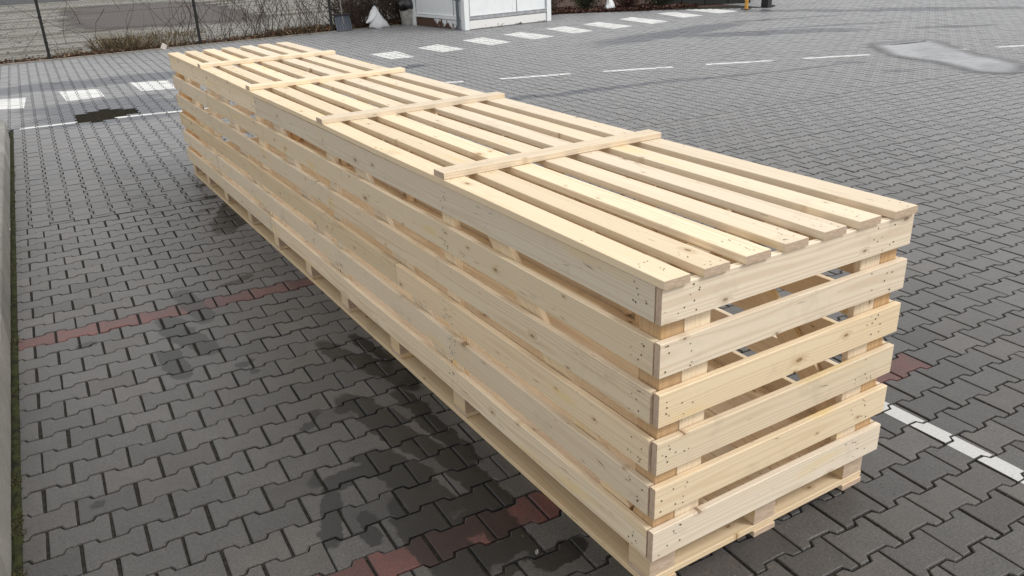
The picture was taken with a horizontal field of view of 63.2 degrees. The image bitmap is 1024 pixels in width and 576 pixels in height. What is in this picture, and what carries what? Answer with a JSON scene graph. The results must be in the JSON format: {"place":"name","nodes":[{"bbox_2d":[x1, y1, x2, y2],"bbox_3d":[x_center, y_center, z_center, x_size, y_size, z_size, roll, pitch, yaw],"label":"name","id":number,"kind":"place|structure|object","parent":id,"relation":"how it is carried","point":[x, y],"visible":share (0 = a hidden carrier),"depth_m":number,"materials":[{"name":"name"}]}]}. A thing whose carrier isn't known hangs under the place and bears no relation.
{"place":"outdoors","nodes":[
{"label":"outdoors","id":0,"kind":"place"},
{"bbox_2d":[0,0,74,5],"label":"road","id":1,"kind":"structure","parent":0,"point":[10,2],"depth_m":34.21,"materials":[{"name":"grey asphalt"}]},
{"bbox_2d":[58,2,264,30],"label":"road","id":2,"kind":"structure","parent":0,"point":[90,23],"depth_m":24.85,"materials":[{"name":"grey asphalt"}]},
{"bbox_2d":[0,0,390,62],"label":"ground","id":3,"kind":"structure","parent":0,"point":[25,37],"depth_m":21.62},
{"bbox_2d":[61,46,88,53],"bbox_3d":[-8.288,-4.481,15.734,0.522,0.217,0.273,-15,26,-28],"label":"dry grass tuft","id":4,"kind":"object","parent":3,"relation":"on","point":[74,50],"visible":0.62,"depth_m":15.72,"materials":[{"name":"brown plant"}]},
{"bbox_2d":[77,26,158,51],"bbox_3d":[-7.638,-4.842,16.177,1.507,0.490,0.982,-15,26,-28],"label":"dry grass tuft","id":5,"kind":"object","parent":3,"relation":"on","point":[116,39],"visible":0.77,"depth_m":16.07,"materials":[{"name":"brown plant"}]},
{"bbox_2d":[128,28,206,40],"bbox_3d":[-7.545,-5.568,18.128,1.653,0.297,0.826,-15,26,-28],"label":"dry grass tuft","id":6,"kind":"object","parent":3,"relation":"on","point":[166,33],"visible":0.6,"depth_m":18.21,"materials":[{"name":"brown plant"}]},
{"bbox_2d":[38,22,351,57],"bbox_3d":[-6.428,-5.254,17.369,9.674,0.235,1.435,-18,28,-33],"label":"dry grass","id":7,"kind":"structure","parent":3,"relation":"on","point":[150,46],"depth_m":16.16,"materials":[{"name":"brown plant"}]},
{"bbox_2d":[0,18,437,63],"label":"leaf litter","id":8,"kind":"object","parent":3,"relation":"on","point":[233,38],"visible":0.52,"depth_m":16.88,"materials":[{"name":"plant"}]},
{"bbox_2d":[135,36,188,48],"bbox_3d":[-6.939,-4.866,16.435,1.145,0.286,0.617,-15,26,-28],"label":"dry grass tuft","id":9,"kind":"object","parent":8,"relation":"on","point":[161,42],"visible":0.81,"depth_m":16.45,"materials":[{"name":"brown plant"}]},
{"bbox_2d":[0,19,448,65],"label":"edging kerb","id":10,"kind":"structure","parent":3,"relation":"on","point":[177,47],"depth_m":16.36,"materials":[{"name":"concrete"}]},
{"bbox_2d":[268,20,332,36],"bbox_3d":[-4.535,-5.653,17.987,1.600,0.359,0.732,-15,26,-28],"label":"dry grass tuft","id":11,"kind":"object","parent":3,"relation":"on","point":[316,29],"visible":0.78,"depth_m":17.92,"materials":[{"name":"brown plant"}]},
{"bbox_2d":[322,0,374,21],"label":"shrub","id":12,"kind":"object","parent":3,"relation":"on","point":[349,9],"visible":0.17,"depth_m":19.03,"materials":[{"name":"plant"}]},
{"bbox_2d":[0,0,1023,575],"bbox_3d":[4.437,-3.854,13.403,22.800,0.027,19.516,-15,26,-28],"label":"pavement","id":13,"kind":"structure","parent":0,"point":[878,120],"depth_m":4.30,"materials":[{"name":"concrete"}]},
{"bbox_2d":[0,119,11,575],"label":"kerb wall","id":14,"kind":"structure","parent":13,"relation":"on","point":[5,438],"depth_m":3.88,"materials":[{"name":"concrete"}]},
{"bbox_2d":[0,98,25,108],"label":"painted marking","id":15,"kind":"object","parent":13,"relation":"on","point":[15,101],"visible":1,"depth_m":10.99,"materials":[{"name":"paint"}]},
{"bbox_2d":[10,132,28,575],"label":"moss strip","id":16,"kind":"object","parent":13,"relation":"on","point":[17,534],"visible":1,"depth_m":3.60,"materials":[{"name":"green plant"}]},
{"bbox_2d":[20,116,128,129],"bbox_3d":[-5.055,-1.917,9.632,1.142,0.003,0.090,-14,26,-25],"label":"painted marking","id":17,"kind":"object","parent":13,"relation":"on","point":[63,123],"visible":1,"depth_m":9.55,"materials":[{"name":"paint"}]},
{"bbox_2d":[59,89,103,100],"bbox_3d":[-5.955,-2.686,11.524,0.501,0.004,0.990,-15,26,-28],"label":"painted marking","id":18,"kind":"object","parent":13,"relation":"on","point":[81,94],"visible":1,"depth_m":11.49,"materials":[{"name":"paint"}]},
{"bbox_2d":[61,107,148,124],"bbox_3d":[-4.894,-2.097,10.061,1.205,0.001,1.176,-15,26,-28],"label":"earth patch","id":19,"kind":"object","parent":13,"relation":"on","point":[100,116],"visible":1,"depth_m":10.03,"materials":[{"name":"black soil"}]},
{"bbox_2d":[130,80,175,90],"bbox_3d":[-5.177,-2.936,12.046,0.500,0.006,1.130,-15,26,-28],"label":"painted marking","id":20,"kind":"object","parent":13,"relation":"on","point":[156,86],"visible":0.94,"depth_m":12.02,"materials":[{"name":"paint"}]},
{"bbox_2d":[160,43,166,48],"bbox_3d":[-6.819,-4.726,16.286,0.137,0.141,0.020,-15,26,-28],"label":"paper scrap","id":21,"kind":"object","parent":13,"relation":"on","point":[163,46],"visible":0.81,"depth_m":16.27,"materials":[{"name":"white paper"}]},
{"bbox_2d":[130,108,204,116],"bbox_3d":[-4.123,-2.122,10.034,0.893,0.004,0.090,-11,24,-20],"label":"painted marking","id":22,"kind":"object","parent":13,"relation":"on","point":[154,113],"visible":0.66,"depth_m":9.97,"materials":[{"name":"paint"}]},
{"bbox_2d":[0,0,399,61],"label":"chain link fence","id":23,"kind":"object","parent":13,"relation":"on","point":[195,18],"visible":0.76,"depth_m":15.98,"materials":[{"name":"grey metal"}]},
{"bbox_2d":[1,0,185,58],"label":"climbing vine","id":24,"kind":"object","parent":23,"relation":"attached to","point":[97,20],"visible":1,"depth_m":15.70,"materials":[{"name":"brown plant"}]},
{"bbox_2d":[140,0,263,43],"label":"climbing vine","id":25,"kind":"object","parent":23,"relation":"attached to","point":[229,30],"visible":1,"depth_m":16.79,"materials":[{"name":"brown plant"}]},
{"bbox_2d":[199,0,352,36],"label":"climbing vine","id":26,"kind":"object","parent":23,"relation":"attached to","point":[279,23],"visible":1,"depth_m":17.55,"materials":[{"name":"brown plant"}]},
{"bbox_2d":[301,0,400,30],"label":"climbing vine","id":27,"kind":"object","parent":23,"relation":"attached to","point":[361,16],"visible":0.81,"depth_m":18.59,"materials":[{"name":"brown plant"}]},
{"bbox_2d":[356,0,436,24],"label":"climbing vine","id":28,"kind":"object","parent":23,"relation":"attached to","point":[395,12],"visible":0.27,"depth_m":19.06,"materials":[{"name":"brown plant"}]},
{"bbox_2d":[333,0,352,30],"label":"snow shovel","id":29,"kind":"object","parent":13,"relation":"on","point":[342,21],"visible":1,"depth_m":18.32,"materials":[{"name":"plastic"}]},
{"bbox_2d":[366,6,389,28],"bbox_3d":[-3.041,-6.071,18.659,0.548,0.497,0.277,-15,26,-28],"label":"sack","id":30,"kind":"object","parent":13,"relation":"on","point":[376,19],"visible":0.99,"depth_m":18.61,"materials":[{"name":"white fabric"}]},
{"bbox_2d":[369,51,413,58],"bbox_3d":[-2.023,-3.989,14.252,0.536,0.005,0.982,-15,26,-28],"label":"painted marking","id":31,"kind":"object","parent":13,"relation":"on","point":[392,56],"visible":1,"depth_m":14.27,"materials":[{"name":"paint"}]},
{"bbox_2d":[399,9,412,25],"bbox_3d":[-2.361,-6.250,19.014,0.390,0.470,0.330,-18,28,-33],"label":"bin","id":32,"kind":"object","parent":13,"relation":"on","point":[406,17],"visible":0.69,"depth_m":18.91,"materials":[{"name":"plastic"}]},
{"bbox_2d":[396,0,412,10],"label":"rubbish bag","id":33,"kind":"object","parent":32,"relation":"in","point":[403,5],"visible":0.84,"depth_m":18.79,"materials":[{"name":"black plastic"}]},
{"bbox_2d":[420,44,462,51],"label":"painted marking","id":34,"kind":"object","parent":13,"relation":"on","point":[440,48],"visible":1,"depth_m":14.90,"materials":[{"name":"paint"}]},
{"bbox_2d":[412,0,550,30],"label":"booth","id":35,"kind":"object","parent":13,"relation":"on","point":[464,12],"visible":0.99,"depth_m":18.09,"materials":[{"name":"paint"}]},
{"bbox_2d":[462,37,508,44],"bbox_3d":[-0.483,-4.663,15.708,0.551,0.005,1.239,-15,26,-28],"label":"painted marking","id":36,"kind":"object","parent":13,"relation":"on","point":[489,40],"visible":1,"depth_m":15.70,"materials":[{"name":"paint"}]},
{"bbox_2d":[504,32,553,38],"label":"painted marking","id":37,"kind":"object","parent":13,"relation":"on","point":[533,35],"visible":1,"depth_m":16.36,"materials":[{"name":"paint"}]},
{"bbox_2d":[499,73,569,78],"bbox_3d":[0.327,-2.955,11.612,1.034,0.005,0.115,-7,23,-11],"label":"painted marking","id":38,"kind":"object","parent":13,"relation":"on","point":[535,76],"visible":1,"depth_m":11.61,"materials":[{"name":"paint"}]},
{"bbox_2d":[167,42,917,575],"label":"wooden crate","id":39,"kind":"object","parent":13,"relation":"on","point":[559,338],"visible":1,"depth_m":2.80,"materials":[{"name":"brown wood"}]},
{"bbox_2d":[547,26,590,33],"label":"painted marking","id":40,"kind":"object","parent":13,"relation":"on","point":[565,28],"visible":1,"depth_m":17.05,"materials":[{"name":"paint"}]},
{"bbox_2d":[582,22,630,28],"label":"painted marking","id":41,"kind":"object","parent":13,"relation":"on","point":[609,25],"visible":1,"depth_m":17.62,"materials":[{"name":"paint"}]},
{"bbox_2d":[604,66,673,71],"bbox_3d":[1.808,-3.132,11.899,1.038,0.004,0.115,-6,23,-9],"label":"painted marking","id":42,"kind":"object","parent":13,"relation":"on","point":[638,69],"visible":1,"depth_m":11.91,"materials":[{"name":"paint"}]},
{"bbox_2d":[621,17,666,23],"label":"painted marking","id":43,"kind":"object","parent":13,"relation":"on","point":[644,20],"visible":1,"depth_m":18.33,"materials":[{"name":"paint"}]},
{"bbox_2d":[656,12,701,17],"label":"painted marking","id":44,"kind":"object","parent":13,"relation":"on","point":[682,15],"visible":1,"depth_m":19.25,"materials":[{"name":"paint"}]},
{"bbox_2d":[658,0,749,4],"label":"planter wall","id":45,"kind":"structure","parent":13,"relation":"on","point":[705,2],"depth_m":21.45,"materials":[{"name":"grey concrete"}]},
{"bbox_2d":[689,9,735,12],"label":"painted marking","id":46,"kind":"object","parent":13,"relation":"on","point":[714,10],"visible":1,"depth_m":19.84,"materials":[{"name":"paint"}]},
{"bbox_2d":[706,60,772,64],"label":"painted marking","id":47,"kind":"object","parent":13,"relation":"on","point":[739,62],"visible":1,"depth_m":12.15,"materials":[{"name":"paint"}]},
{"bbox_2d":[741,0,748,9],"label":"bollard","id":48,"kind":"object","parent":13,"relation":"on","point":[746,4],"visible":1,"depth_m":19.84,"materials":[{"name":"yellow metal"}]},
{"bbox_2d":[759,0,774,7],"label":"black post","id":49,"kind":"object","parent":13,"relation":"on","point":[766,3],"visible":1,"depth_m":20.14,"materials":[{"name":"metal"}]},
{"bbox_2d":[804,54,868,58],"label":"painted marking","id":50,"kind":"object","parent":13,"relation":"on","point":[836,56],"visible":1,"depth_m":12.38,"materials":[{"name":"paint"}]},
{"bbox_2d":[883,402,1023,483],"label":"painted marking","id":51,"kind":"object","parent":13,"relation":"on","point":[973,451],"visible":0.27,"depth_m":3.14,"materials":[{"name":"paint"}]},
{"bbox_2d":[997,45,1023,47],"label":"painted marking","id":52,"kind":"object","parent":13,"relation":"on","point":[1010,46],"visible":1,"depth_m":12.75,"materials":[{"name":"paint"}]},
{"label":"puddle rim","id":53,"kind":"structure","parent":13,"relation":"on","visible":0},
{"bbox_2d":[876,40,1016,71],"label":"puddle","id":54,"kind":"object","parent":53,"relation":"on","point":[927,50],"visible":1,"depth_m":12.07,"materials":[{"name":"grey liquid"}]},
{"bbox_2d":[551,0,733,12],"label":"planting bed","id":55,"kind":"object","parent":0,"point":[562,3],"visible":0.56,"depth_m":22.86,"materials":[{"name":"soil"}]},
{"bbox_2d":[551,0,565,8],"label":"shrub","id":56,"kind":"object","parent":55,"relation":"on","point":[552,6],"visible":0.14,"depth_m":20.60,"materials":[{"name":"plant"}]},
{"bbox_2d":[569,0,605,8],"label":"shrub","id":57,"kind":"object","parent":55,"relation":"on","point":[591,3],"visible":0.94,"depth_m":20.88,"materials":[{"name":"green plant"}]},
{"bbox_2d":[515,2,699,15],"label":"bed leaf litter","id":58,"kind":"object","parent":55,"relation":"on","point":[569,9],"visible":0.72,"depth_m":20.81,"materials":[{"name":"brown plant"}]},
{"bbox_2d":[605,0,614,8],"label":"plastic bag","id":59,"kind":"object","parent":55,"relation":"on","point":[609,3],"visible":0.75,"depth_m":20.85,"materials":[{"name":"white plastic"}]},
{"bbox_2d":[613,0,642,6],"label":"shrub","id":60,"kind":"object","parent":55,"relation":"on","point":[625,3],"visible":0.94,"depth_m":21.00,"materials":[{"name":"green plant"}]},
{"bbox_2d":[641,0,672,5],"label":"shrub","id":61,"kind":"object","parent":55,"relation":"on","point":[654,2],"visible":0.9,"depth_m":21.17,"materials":[{"name":"green plant"}]}
]}

